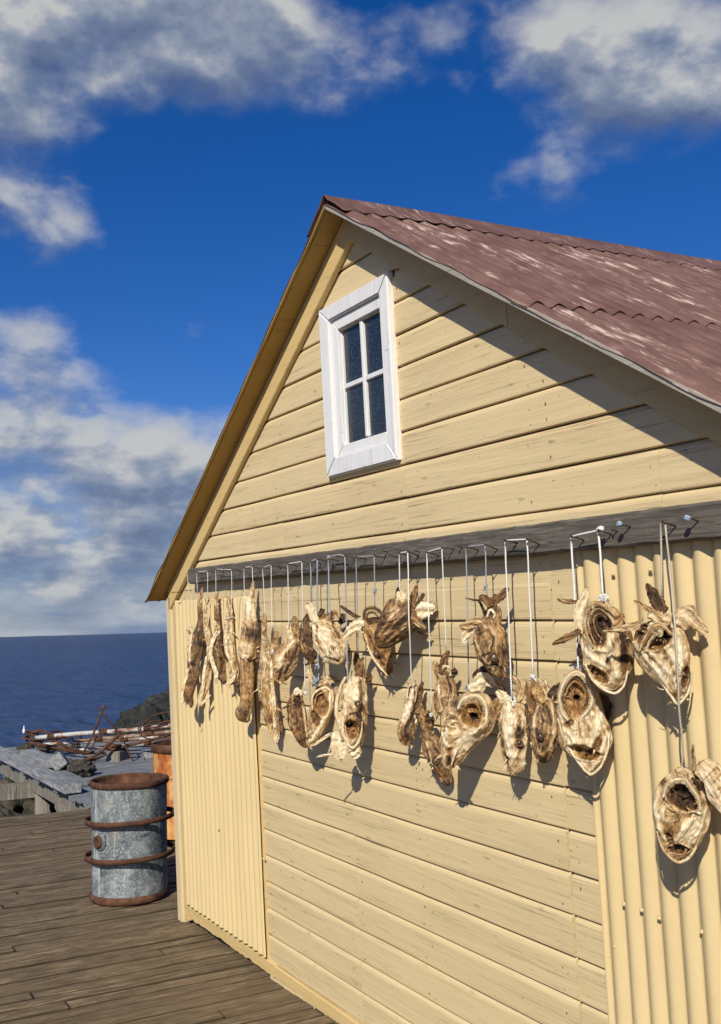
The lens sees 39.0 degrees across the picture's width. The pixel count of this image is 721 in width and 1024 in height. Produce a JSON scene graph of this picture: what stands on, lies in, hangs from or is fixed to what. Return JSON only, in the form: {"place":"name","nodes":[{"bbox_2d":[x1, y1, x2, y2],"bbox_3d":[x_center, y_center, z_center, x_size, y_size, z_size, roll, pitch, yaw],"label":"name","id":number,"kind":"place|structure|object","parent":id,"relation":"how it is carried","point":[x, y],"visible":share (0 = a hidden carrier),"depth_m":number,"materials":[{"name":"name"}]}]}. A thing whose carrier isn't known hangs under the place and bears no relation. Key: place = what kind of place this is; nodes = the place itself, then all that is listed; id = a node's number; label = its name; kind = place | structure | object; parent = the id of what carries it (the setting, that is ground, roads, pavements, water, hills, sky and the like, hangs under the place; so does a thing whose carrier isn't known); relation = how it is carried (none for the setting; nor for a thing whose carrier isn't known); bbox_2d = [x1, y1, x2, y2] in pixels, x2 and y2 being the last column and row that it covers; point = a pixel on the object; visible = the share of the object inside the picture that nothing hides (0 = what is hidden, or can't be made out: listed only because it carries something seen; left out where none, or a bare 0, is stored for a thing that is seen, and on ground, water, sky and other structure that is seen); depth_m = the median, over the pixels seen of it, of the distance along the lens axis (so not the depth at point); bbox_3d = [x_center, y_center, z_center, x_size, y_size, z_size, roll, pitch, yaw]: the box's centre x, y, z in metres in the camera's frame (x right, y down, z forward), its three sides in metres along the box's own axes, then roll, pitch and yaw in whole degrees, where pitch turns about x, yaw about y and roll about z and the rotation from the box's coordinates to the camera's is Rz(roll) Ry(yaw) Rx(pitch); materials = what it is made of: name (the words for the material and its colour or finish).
{"place":"outdoors","nodes":[
{"label":"outdoors","id":0,"kind":"place"},
{"bbox_2d":[36,747,49,752],"bbox_3d":[-4.166,3.117,13.375,0.200,0.118,0.245,-3,-6,8],"label":"stone","id":1,"kind":"object","parent":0,"point":[44,749],"visible":0.61,"depth_m":13.29,"materials":[{"name":"grey stone"}]},
{"bbox_2d":[44,736,170,745],"bbox_3d":[-3.329,3.039,13.571,1.794,0.102,0.070,-1,-6,-5],"label":"steel pipe","id":2,"kind":"object","parent":1,"relation":"on","point":[125,740],"visible":0.38,"depth_m":13.56,"materials":[{"name":"metal"}]},
{"bbox_2d":[53,762,69,771],"bbox_3d":[-3.315,2.850,11.326,0.291,0.155,0.218,-5,-7,30],"label":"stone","id":3,"kind":"object","parent":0,"point":[64,767],"visible":0.14,"depth_m":11.25,"materials":[{"name":"grey stone"}]},
{"bbox_2d":[0,632,166,640],"bbox_3d":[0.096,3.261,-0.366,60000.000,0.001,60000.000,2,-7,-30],"label":"sea","id":4,"kind":"structure","parent":0,"point":[81,636],"depth_m":1759.00,"materials":[{"name":"blue liquid"}]},
{"bbox_2d":[0,636,168,778],"bbox_3d":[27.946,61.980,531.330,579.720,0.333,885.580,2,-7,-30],"label":"water","id":5,"kind":"structure","parent":0,"point":[63,685],"depth_m":68.50,"materials":[{"name":"blue liquid"}]},
{"bbox_2d":[120,697,169,723],"bbox_3d":[-4.882,5.574,25.517,2.306,1.848,2.134,3,-8,-35],"label":"boulder","id":6,"kind":"object","parent":5,"relation":"in","point":[127,715],"visible":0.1,"depth_m":24.90,"materials":[{"name":"grey stone"}]},
{"bbox_2d":[132,692,169,709],"bbox_3d":[-4.763,5.575,26.032,2.506,1.921,2.196,-2,-6,5],"label":"boulder","id":7,"kind":"object","parent":5,"relation":"in","point":[160,704],"visible":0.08,"depth_m":25.64,"materials":[{"name":"grey stone"}]},
{"bbox_2d":[0,0,720,636],"label":"sky","id":8,"kind":"structure","parent":0,"point":[167,167],"materials":[{"name":"blue"}]},
{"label":"shore ground","id":9,"kind":"structure","parent":0,"visible":0},
{"bbox_2d":[0,804,34,817],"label":"shore rock","id":10,"kind":"object","parent":9,"relation":"on","point":[5,812],"visible":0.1,"depth_m":11.40,"materials":[{"name":"grey stone"}]},
{"bbox_2d":[0,777,52,812],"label":"shore rock","id":11,"kind":"object","parent":9,"relation":"on","point":[22,805],"visible":0.05,"depth_m":12.16,"materials":[{"name":"grey stone"}]},
{"bbox_2d":[0,738,170,814],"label":"wooden jetty","id":12,"kind":"object","parent":9,"relation":"on","point":[26,786],"visible":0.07,"depth_m":11.45,"materials":[{"name":"grey wood"}]},
{"bbox_2d":[16,743,34,753],"bbox_3d":[-4.421,3.134,13.492,0.255,0.163,0.209,3,-8,-38],"label":"stone","id":13,"kind":"object","parent":12,"relation":"on","point":[23,746],"visible":0.6,"depth_m":13.43,"materials":[{"name":"grey stone"}]},
{"bbox_2d":[23,729,47,742],"bbox_3d":[-4.534,3.130,14.210,0.345,0.199,0.351,2,-7,-30],"label":"chain heap","id":14,"kind":"object","parent":12,"relation":"on","point":[34,733],"visible":0.74,"depth_m":14.14,"materials":[{"name":"metal"}]},
{"bbox_2d":[20,749,52,768],"bbox_3d":[-3.786,2.908,12.034,0.164,0.105,1.287,2,-8,-32],"label":"timber plank","id":15,"kind":"object","parent":12,"relation":"on","point":[39,757],"visible":0.56,"depth_m":11.96,"materials":[{"name":"grey wood"}]},
{"bbox_2d":[0,746,81,793],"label":"timber plank","id":16,"kind":"object","parent":12,"relation":"on","point":[63,784],"visible":1,"depth_m":10.83,"materials":[{"name":"grey wood"}]},
{"bbox_2d":[27,741,88,754],"bbox_3d":[-3.893,3.022,13.068,1.473,0.088,0.070,-8,-9,44],"label":"steel pipe","id":17,"kind":"object","parent":12,"relation":"on","point":[38,744],"visible":0.84,"depth_m":13.13,"materials":[{"name":"metal"}]},
{"bbox_2d":[63,730,170,744],"bbox_3d":[-3.070,2.887,13.093,1.446,0.140,0.067,-1,-6,-9],"label":"steel pipe","id":18,"kind":"object","parent":17,"relation":"on","point":[101,738],"visible":0.71,"depth_m":13.06,"materials":[{"name":"metal"}]},
{"bbox_2d":[48,750,68,770],"bbox_3d":[-3.271,2.700,11.061,0.198,0.205,0.170,-1,-6,-6],"label":"timber block","id":19,"kind":"object","parent":12,"relation":"on","point":[59,760],"depth_m":10.98,"materials":[{"name":"grey wood"}]},
{"bbox_2d":[49,730,81,747],"bbox_3d":[-3.978,3.058,13.640,0.487,0.272,0.474,-4,-7,21],"label":"wire coil","id":20,"kind":"object","parent":12,"relation":"on","point":[57,739],"visible":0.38,"depth_m":13.65,"materials":[{"name":"metal"}]},
{"bbox_2d":[57,770,81,777],"bbox_3d":[-3.044,2.764,10.651,0.101,0.080,0.472,3,-8,-37],"label":"timber plank","id":21,"kind":"object","parent":12,"relation":"on","point":[67,773],"visible":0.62,"depth_m":10.68,"materials":[{"name":"grey wood"}]},
{"bbox_2d":[66,776,87,785],"bbox_3d":[-2.937,2.756,10.436,0.160,0.071,0.407,3,-8,-36],"label":"timber plank","id":22,"kind":"object","parent":12,"relation":"on","point":[82,781],"visible":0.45,"depth_m":10.31,"materials":[{"name":"grey wood"}]},
{"bbox_2d":[65,760,97,777],"bbox_3d":[-3.029,2.796,11.046,0.343,0.220,0.336,0,-7,-12],"label":"stone","id":23,"kind":"object","parent":12,"relation":"on","point":[82,768],"visible":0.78,"depth_m":11.00,"materials":[{"name":"grey stone"}]},
{"bbox_2d":[57,704,144,761],"bbox_3d":[-3.112,2.693,12.218,1.039,0.767,0.186,-1,-6,-8],"label":"iron grapnel","id":24,"kind":"object","parent":12,"relation":"on","point":[103,749],"visible":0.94,"depth_m":12.18,"materials":[{"name":"brown metal"}]},
{"bbox_2d":[79,742,151,750],"bbox_3d":[-3.042,3.055,13.339,1.287,0.059,0.058,2,-8,-33],"label":"steel pipe","id":25,"kind":"object","parent":12,"relation":"on","point":[101,747],"visible":0.4,"depth_m":13.14,"materials":[{"name":"metal"}]},
{"bbox_2d":[106,749,128,761],"bbox_3d":[-2.956,2.964,12.411,0.180,0.131,0.276,-3,-7,15],"label":"timber block","id":26,"kind":"object","parent":12,"relation":"on","point":[117,756],"depth_m":12.29,"materials":[{"name":"grey wood"}]},
{"bbox_2d":[106,743,125,750],"bbox_3d":[-2.997,2.892,12.434,0.263,0.152,0.257,2,-7,-30],"label":"iron clamp","id":27,"kind":"object","parent":26,"relation":"on","point":[112,746],"visible":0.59,"depth_m":12.33,"materials":[{"name":"brown metal"}]},
{"bbox_2d":[108,733,170,750],"bbox_3d":[-2.619,2.768,12.289,0.918,0.259,0.052,-3,-7,12],"label":"steel pipe","id":28,"kind":"object","parent":26,"relation":"on","point":[129,745],"visible":0.74,"depth_m":12.29,"materials":[{"name":"metal"}]},
{"bbox_2d":[34,723,170,739],"bbox_3d":[-3.166,2.721,12.624,2.141,0.240,0.081,-4,-7,22],"label":"steel pipe","id":29,"kind":"object","parent":28,"relation":"on","point":[54,736],"visible":0.8,"depth_m":12.65,"materials":[{"name":"white metal"}]},
{"bbox_2d":[138,711,170,739],"bbox_3d":[-2.344,2.507,11.992,0.533,0.291,0.574,2,-7,-30],"label":"iron ring","id":30,"kind":"object","parent":29,"relation":"on","point":[148,727],"visible":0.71,"depth_m":11.90,"materials":[{"name":"brown metal"}]},
{"bbox_2d":[142,749,152,758],"bbox_3d":[-2.609,2.975,12.514,0.143,0.101,0.140,0,-7,-16],"label":"timber block","id":31,"kind":"object","parent":12,"relation":"on","point":[148,754],"depth_m":12.45,"materials":[{"name":"grey wood"}]},
{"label":"deck frame","id":32,"kind":"structure","parent":9,"relation":"on","visible":0},
{"bbox_2d":[0,808,338,1023],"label":"deck","id":33,"kind":"structure","parent":32,"relation":"on","point":[71,952],"depth_m":4.86,"materials":[{"name":"brown wood"}]},
{"bbox_2d":[84,772,174,906],"bbox_3d":[-1.355,1.913,6.002,0.520,0.678,0.524,2,-7,-30],"label":"galvanised drum","id":34,"kind":"object","parent":33,"relation":"on","point":[127,819],"visible":1,"depth_m":5.82,"materials":[{"name":"metal"}]},
{"bbox_2d":[151,739,174,839],"bbox_3d":[-1.286,2.088,7.757,0.600,0.678,0.599,2,-7,-30],"label":"rusty drum","id":35,"kind":"object","parent":33,"relation":"on","point":[161,750],"visible":0.2,"depth_m":7.53,"materials":[{"name":"orange paint"}]},
{"bbox_2d":[144,195,720,1023],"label":"wooden shed","id":36,"kind":"structure","parent":33,"relation":"on","point":[416,385],"depth_m":3.33,"materials":[{"name":"paint"}]},
{"bbox_2d":[180,623,191,706],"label":"dried fish","id":37,"kind":"object","parent":36,"relation":"hanging from","point":[189,633],"visible":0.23,"depth_m":5.13},
{"bbox_2d":[181,587,204,710],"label":"dried fish","id":38,"kind":"object","parent":36,"relation":"hanging from","point":[195,653],"visible":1,"depth_m":5.03},
{"bbox_2d":[196,571,207,603],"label":"hanging cord","id":39,"kind":"object","parent":36,"relation":"hanging from","point":[207,585],"visible":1,"depth_m":4.91,"materials":[{"name":"white fabric"}]},
{"bbox_2d":[198,599,212,707],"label":"dried fish","id":40,"kind":"object","parent":36,"relation":"hanging from","point":[206,675],"visible":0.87,"depth_m":4.99},
{"bbox_2d":[209,591,225,682],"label":"dried fish","id":41,"kind":"object","parent":36,"relation":"hanging from","point":[217,658],"visible":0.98,"depth_m":4.88},
{"bbox_2d":[215,569,231,618],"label":"hanging cord","id":42,"kind":"object","parent":36,"relation":"hanging from","point":[231,588],"visible":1,"depth_m":4.65,"materials":[{"name":"white fabric"}]},
{"bbox_2d":[220,593,239,695],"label":"dried fish","id":43,"kind":"object","parent":36,"relation":"hanging from","point":[228,644],"visible":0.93,"depth_m":4.74},
{"bbox_2d":[244,566,252,614],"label":"hanging cord","id":44,"kind":"object","parent":36,"relation":"hanging from","point":[244,589],"visible":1,"depth_m":4.52,"materials":[{"name":"white fabric"}]},
{"bbox_2d":[235,581,260,722],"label":"dried fish","id":45,"kind":"object","parent":44,"relation":"hanging from","point":[249,646],"visible":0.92,"depth_m":4.51},
{"bbox_2d":[262,565,273,654],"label":"hanging cord","id":46,"kind":"object","parent":36,"relation":"hanging from","point":[272,651],"visible":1,"depth_m":4.28,"materials":[{"name":"white fabric"}]},
{"bbox_2d":[252,612,282,743],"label":"dried fish","id":47,"kind":"object","parent":46,"relation":"hanging from","point":[269,707],"visible":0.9,"depth_m":4.34},
{"bbox_2d":[287,561,306,694],"bbox_3d":[-0.253,0.463,4.069,0.063,0.525,0.148,-1,-6,-7],"label":"hanging cord","id":48,"kind":"object","parent":36,"relation":"hanging from","point":[304,692],"visible":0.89,"depth_m":4.10,"materials":[{"name":"white fabric"}]},
{"bbox_2d":[269,616,300,684],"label":"dried fish","id":49,"kind":"object","parent":48,"relation":"hanging from","point":[286,656],"visible":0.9,"depth_m":4.12},
{"bbox_2d":[310,559,319,686],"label":"hanging cord","id":50,"kind":"object","parent":36,"relation":"hanging from","point":[315,682],"visible":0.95,"depth_m":3.93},
{"bbox_2d":[297,613,316,665],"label":"dried fish","id":51,"kind":"object","parent":50,"relation":"hanging from","point":[307,650],"visible":0.77,"depth_m":3.99},
{"bbox_2d":[282,668,335,752],"bbox_3d":[-0.196,0.772,3.964,0.219,0.322,0.059,-3,-7,14],"label":"dried fish","id":52,"kind":"object","parent":50,"relation":"hanging from","point":[309,732],"visible":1,"depth_m":3.95},
{"bbox_2d":[324,554,347,681],"bbox_3d":[-0.093,0.402,3.778,0.029,0.488,0.182,1,-7,-25],"label":"hanging cord","id":53,"kind":"object","parent":36,"relation":"hanging from","point":[329,556],"visible":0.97,"depth_m":3.72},
{"bbox_2d":[304,601,349,669],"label":"dried fish","id":54,"kind":"object","parent":53,"relation":"hanging from","point":[329,645],"visible":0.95,"depth_m":3.81},
{"bbox_2d":[355,555,376,654],"bbox_3d":[0.018,0.332,3.609,0.031,0.354,0.192,-1,-5,-30],"label":"hanging cord","id":55,"kind":"object","parent":36,"relation":"hanging from","point":[374,590],"visible":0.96,"depth_m":3.66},
{"bbox_2d":[316,651,372,760],"bbox_3d":[-0.056,0.696,3.659,0.210,0.386,0.069,-4,-7,22],"label":"dried fish","id":56,"kind":"object","parent":55,"relation":"hanging from","point":[352,719],"visible":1,"depth_m":3.63},
{"bbox_2d":[340,605,396,679],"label":"dried fish","id":57,"kind":"object","parent":55,"relation":"hanging from","point":[382,659],"visible":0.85,"depth_m":3.52},
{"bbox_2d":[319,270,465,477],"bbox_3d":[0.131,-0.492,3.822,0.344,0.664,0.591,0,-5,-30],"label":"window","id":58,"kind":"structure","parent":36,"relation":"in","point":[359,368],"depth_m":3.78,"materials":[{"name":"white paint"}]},
{"bbox_2d":[399,551,411,688],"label":"hanging cord","id":59,"kind":"object","parent":36,"relation":"hanging from","point":[408,609],"visible":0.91,"depth_m":3.32,"materials":[{"name":"white fabric"}]},
{"bbox_2d":[373,585,436,648],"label":"dried fish","id":60,"kind":"object","parent":59,"relation":"hanging from","point":[392,628],"visible":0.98,"depth_m":3.34},
{"bbox_2d":[397,681,423,748],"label":"dried fish","id":61,"kind":"object","parent":59,"relation":"hanging from","point":[407,724],"visible":0.94,"depth_m":3.37},
{"bbox_2d":[426,548,446,716],"bbox_3d":[0.240,0.382,3.219,0.058,0.533,0.128,-1,-6,-2],"label":"hanging cord","id":62,"kind":"object","parent":36,"relation":"hanging from","point":[430,714],"visible":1,"depth_m":3.20,"materials":[{"name":"white fabric"}]},
{"bbox_2d":[417,703,451,785],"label":"dried fish","id":63,"kind":"object","parent":62,"relation":"hanging from","point":[431,745],"visible":0.87,"depth_m":3.26},
{"bbox_2d":[432,650,457,721],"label":"dried fish","id":64,"kind":"object","parent":62,"relation":"hanging from","point":[445,693],"visible":0.85,"depth_m":3.20},
{"bbox_2d":[465,544,487,691],"bbox_3d":[0.337,0.320,3.032,0.035,0.441,0.140,0,-5,-30],"label":"hanging cord","id":65,"kind":"object","parent":36,"relation":"hanging from","point":[485,589],"visible":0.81,"depth_m":3.04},
{"bbox_2d":[436,666,506,770],"bbox_3d":[0.330,0.618,3.039,0.219,0.311,0.094,-3,-7,11],"label":"dried fish","id":66,"kind":"object","parent":65,"relation":"hanging from","point":[468,722],"visible":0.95,"depth_m":3.02},
{"bbox_2d":[459,587,508,680],"bbox_3d":[0.368,0.355,2.952,0.146,0.272,0.074,-6,-8,32],"label":"dried fish","id":67,"kind":"object","parent":65,"relation":"hanging from","point":[491,644],"visible":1,"depth_m":2.93},
{"bbox_2d":[504,539,536,708],"bbox_3d":[0.443,0.314,2.862,0.028,0.478,0.129,-1,-5,-30],"label":"hanging cord","id":68,"kind":"object","parent":36,"relation":"hanging from","point":[532,676],"visible":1,"depth_m":2.87,"materials":[{"name":"white fabric"}]},
{"bbox_2d":[495,675,530,775],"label":"dried fish","id":69,"kind":"object","parent":68,"relation":"hanging from","point":[513,732],"visible":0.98,"depth_m":2.87},
{"bbox_2d":[524,678,558,763],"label":"dried fish","id":70,"kind":"object","parent":68,"relation":"hanging from","point":[541,718],"visible":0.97,"depth_m":2.78},
{"bbox_2d":[570,526,608,675],"bbox_3d":[0.580,0.229,2.601,0.047,0.380,0.155,-1,-5,-30],"label":"hanging cord","id":71,"kind":"object","parent":36,"relation":"hanging from","point":[604,597],"visible":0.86,"depth_m":2.60,"materials":[{"name":"white fabric"}]},
{"bbox_2d":[552,668,613,776],"bbox_3d":[0.572,0.542,2.618,0.151,0.285,0.075,-4,-7,17],"label":"dried fish","id":72,"kind":"object","parent":71,"relation":"hanging from","point":[584,714],"visible":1,"depth_m":2.60},
{"bbox_2d":[552,587,633,694],"bbox_3d":[0.578,0.320,2.542,0.196,0.267,0.078,-4,-7,21],"label":"dried fish","id":73,"kind":"object","parent":71,"relation":"hanging from","point":[607,659],"visible":0.94,"depth_m":2.52},
{"bbox_2d":[660,523,688,768],"bbox_3d":[0.710,0.308,2.329,0.037,0.584,0.126,-4,-7,21],"label":"hanging cord","id":74,"kind":"object","parent":36,"relation":"hanging from","point":[683,764],"visible":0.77,"depth_m":2.33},
{"bbox_2d":[603,583,708,708],"bbox_3d":[0.687,0.312,2.372,0.236,0.294,0.076,-3,-7,16],"label":"dried fish","id":75,"kind":"object","parent":74,"relation":"hanging from","point":[653,641],"visible":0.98,"depth_m":2.35},
{"bbox_2d":[652,744,712,864],"bbox_3d":[0.731,0.664,2.316,0.135,0.270,0.078,-5,-7,24],"label":"dried fish","id":76,"kind":"object","parent":74,"relation":"hanging from","point":[682,806],"visible":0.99,"depth_m":2.30},
{"bbox_2d":[695,759,720,813],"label":"dried fish","id":77,"kind":"object","parent":74,"relation":"hanging from","point":[708,771],"visible":1,"depth_m":2.25},
{"bbox_3d":[-5.451,5.786,24.781,1.883,1.548,2.301,-5,-7,27],"label":"boulder","id":78,"kind":"object","parent":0,"visible":0},
{"bbox_2d":[110,701,170,735],"bbox_3d":[-5.152,5.524,25.009,2.255,1.779,1.838,-4,-7,20],"label":"boulder","id":79,"kind":"object","parent":78,"relation":"on","point":[144,711],"visible":0.2,"depth_m":24.63,"materials":[{"name":"grey stone"}]}
]}

